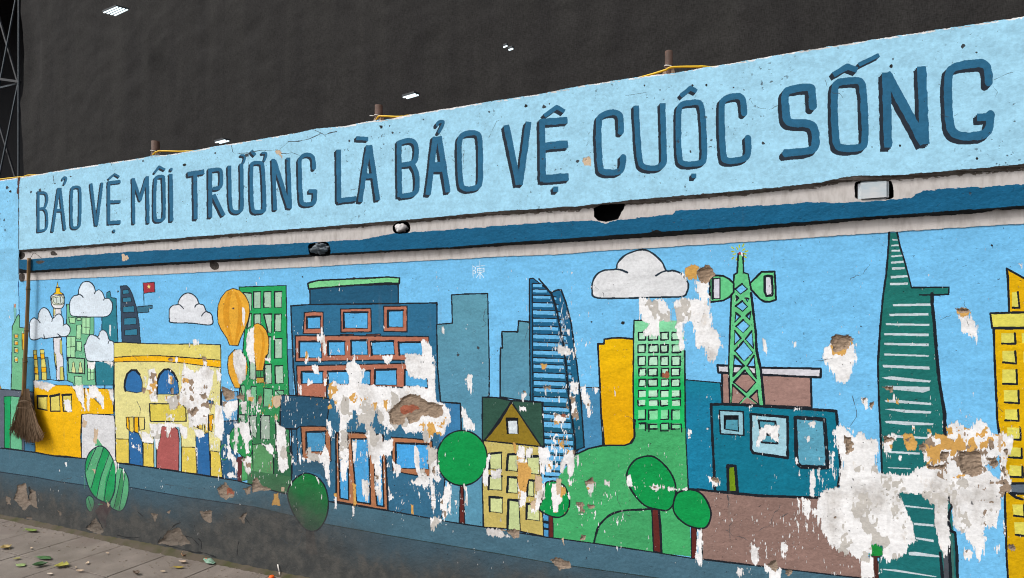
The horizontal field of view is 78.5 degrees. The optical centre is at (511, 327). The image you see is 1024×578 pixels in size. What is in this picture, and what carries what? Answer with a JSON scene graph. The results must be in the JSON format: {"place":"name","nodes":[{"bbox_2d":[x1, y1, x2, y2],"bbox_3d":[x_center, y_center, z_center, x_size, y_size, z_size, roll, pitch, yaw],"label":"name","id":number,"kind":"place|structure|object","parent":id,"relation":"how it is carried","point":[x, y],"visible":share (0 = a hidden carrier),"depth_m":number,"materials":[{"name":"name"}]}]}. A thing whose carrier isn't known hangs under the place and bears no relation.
{"place":"outdoors","nodes":[
{"label":"outdoors","id":0,"kind":"place"},
{"bbox_2d":[0,0,23,180],"bbox_3d":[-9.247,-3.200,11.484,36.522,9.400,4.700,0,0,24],"label":"lattice tower","id":1,"kind":"structure","parent":0,"point":[7,94],"depth_m":15.08,"materials":[{"name":"black metal"}]},
{"bbox_2d":[0,0,20,176],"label":"steel frame","id":2,"kind":"object","parent":1,"relation":"attached to","point":[17,81],"visible":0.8,"depth_m":9.54,"materials":[{"name":"black metal"}]},
{"bbox_2d":[102,5,128,15],"bbox_3d":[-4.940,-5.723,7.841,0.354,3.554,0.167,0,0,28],"label":"panel lamp","id":3,"kind":"object","parent":1,"relation":"attached to","point":[114,10],"visible":1,"depth_m":7.80,"materials":[{"name":"white plastic"}]},
{"bbox_2d":[214,7,229,143],"bbox_3d":[-3.266,-4.798,7.084,0.161,5.404,0.164,0,0,-35],"label":"panel lamp","id":4,"kind":"object","parent":1,"relation":"attached to","point":[222,140],"visible":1,"depth_m":7.07,"materials":[{"name":"white plastic"}]},
{"bbox_2d":[402,45,419,98],"bbox_3d":[-0.963,-4.867,6.084,0.158,5.267,0.142,0,0,43],"label":"panel lamp","id":5,"kind":"object","parent":1,"relation":"attached to","point":[410,95],"visible":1,"depth_m":6.05,"materials":[{"name":"white plastic"}]},
{"bbox_2d":[20,0,1023,175],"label":"netting","id":6,"kind":"object","parent":1,"relation":"hanging from","point":[131,83],"visible":0.42,"depth_m":6.86,"materials":[{"name":"black fabric"}]},
{"bbox_2d":[0,519,279,577],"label":"pavement","id":7,"kind":"structure","parent":0,"point":[78,557],"depth_m":4.03,"materials":[{"name":"grey concrete"}]},
{"bbox_2d":[0,544,11,547],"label":"fallen leaf","id":8,"kind":"object","parent":7,"relation":"on","point":[6,546],"visible":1,"depth_m":4.26,"materials":[{"name":"yellow plant"}]},
{"bbox_2d":[32,561,46,565],"bbox_3d":[-2.964,1.484,3.919,0.054,0.020,0.087,0,0,32],"label":"fallen leaf","id":9,"kind":"object","parent":7,"relation":"on","point":[39,563],"visible":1,"depth_m":3.93,"materials":[{"name":"green plant"}]},
{"bbox_2d":[35,556,50,558],"bbox_3d":[-3.038,1.490,4.063,0.158,0.007,0.050,0,0,19],"label":"fallen leaf","id":10,"kind":"object","parent":7,"relation":"on","point":[44,557],"visible":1,"depth_m":4.06,"materials":[{"name":"green plant"}]},
{"bbox_2d":[54,561,68,566],"bbox_3d":[-2.820,1.485,3.913,0.076,0.019,0.083,0,0,36],"label":"fallen leaf","id":11,"kind":"object","parent":7,"relation":"on","point":[61,564],"visible":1,"depth_m":3.93,"materials":[{"name":"yellow plant"}]},
{"bbox_2d":[2,521,268,577],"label":"grit","id":12,"kind":"object","parent":7,"relation":"on","point":[118,554],"visible":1,"depth_m":4.21,"materials":[{"name":"grey gravel"}]},
{"bbox_2d":[0,514,308,577],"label":"soil","id":13,"kind":"structure","parent":7,"relation":"on","point":[163,550],"depth_m":4.21,"materials":[{"name":"soil"}]},
{"bbox_2d":[203,558,214,563],"bbox_3d":[-1.938,1.485,4.008,0.050,0.018,0.150,0,0,-44],"label":"sweet wrapper","id":14,"kind":"object","parent":7,"relation":"on","point":[209,560],"visible":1,"depth_m":3.98,"materials":[{"name":"green plastic"}]},
{"label":"ground","id":15,"kind":"structure","parent":0,"visible":0},
{"bbox_2d":[0,17,1023,577],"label":"mural wall","id":16,"kind":"structure","parent":15,"relation":"on","point":[720,321],"depth_m":3.04,"materials":[{"name":"blue paint"}]},
{"bbox_2d":[9,253,43,443],"bbox_3d":[-3.674,0.161,4.750,0.521,1.449,0.094,0,0,24],"label":"broom","id":17,"kind":"object","parent":16,"relation":"hanging from","point":[25,426],"visible":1,"depth_m":4.74,"materials":[{"name":"brown wood"}]},
{"bbox_2d":[150,140,160,155],"bbox_3d":[-2.462,-1.206,4.327,0.241,0.158,0.129,0,0,24],"label":"pipe stub","id":18,"kind":"object","parent":16,"relation":"on","point":[155,145],"visible":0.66,"depth_m":4.30,"materials":[{"name":"brown metal"}]},
{"bbox_2d":[309,243,329,254],"bbox_3d":[-1.117,-0.457,3.645,0.149,0.072,0.075,0,0,24],"label":"plastic bag","id":19,"kind":"object","parent":16,"relation":"on","point":[321,248],"visible":0.98,"depth_m":3.62,"materials":[{"name":"grey plastic"}]},
{"bbox_2d":[0,65,712,179],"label":"yellow cable","id":20,"kind":"object","parent":16,"relation":"on","point":[697,66],"visible":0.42,"depth_m":3.47,"materials":[{"name":"yellow plastic"}]},
{"bbox_2d":[370,104,383,119],"bbox_3d":[-0.762,-1.195,3.573,0.185,0.141,0.109,0,0,24],"label":"pipe stub","id":21,"kind":"object","parent":16,"relation":"on","point":[378,109],"visible":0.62,"depth_m":3.55,"materials":[{"name":"brown metal"}]},
{"bbox_2d":[395,223,408,232],"bbox_3d":[-0.605,-0.546,3.440,0.076,0.052,0.060,0,0,24],"label":"rag","id":22,"kind":"object","parent":16,"relation":"on","point":[401,227],"visible":1,"depth_m":3.42,"materials":[{"name":"white fabric"}]},
{"bbox_2d":[662,50,674,73],"bbox_3d":[0.727,-1.203,2.914,0.157,0.160,0.085,0,0,24],"label":"pipe stub","id":23,"kind":"object","parent":16,"relation":"on","point":[668,58],"visible":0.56,"depth_m":2.90,"materials":[{"name":"metal"}]},
{"bbox_2d":[855,181,888,199],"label":"floodlight","id":24,"kind":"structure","parent":16,"relation":"attached to","point":[872,190],"depth_m":2.52,"materials":[{"name":"white metal"}]}
]}

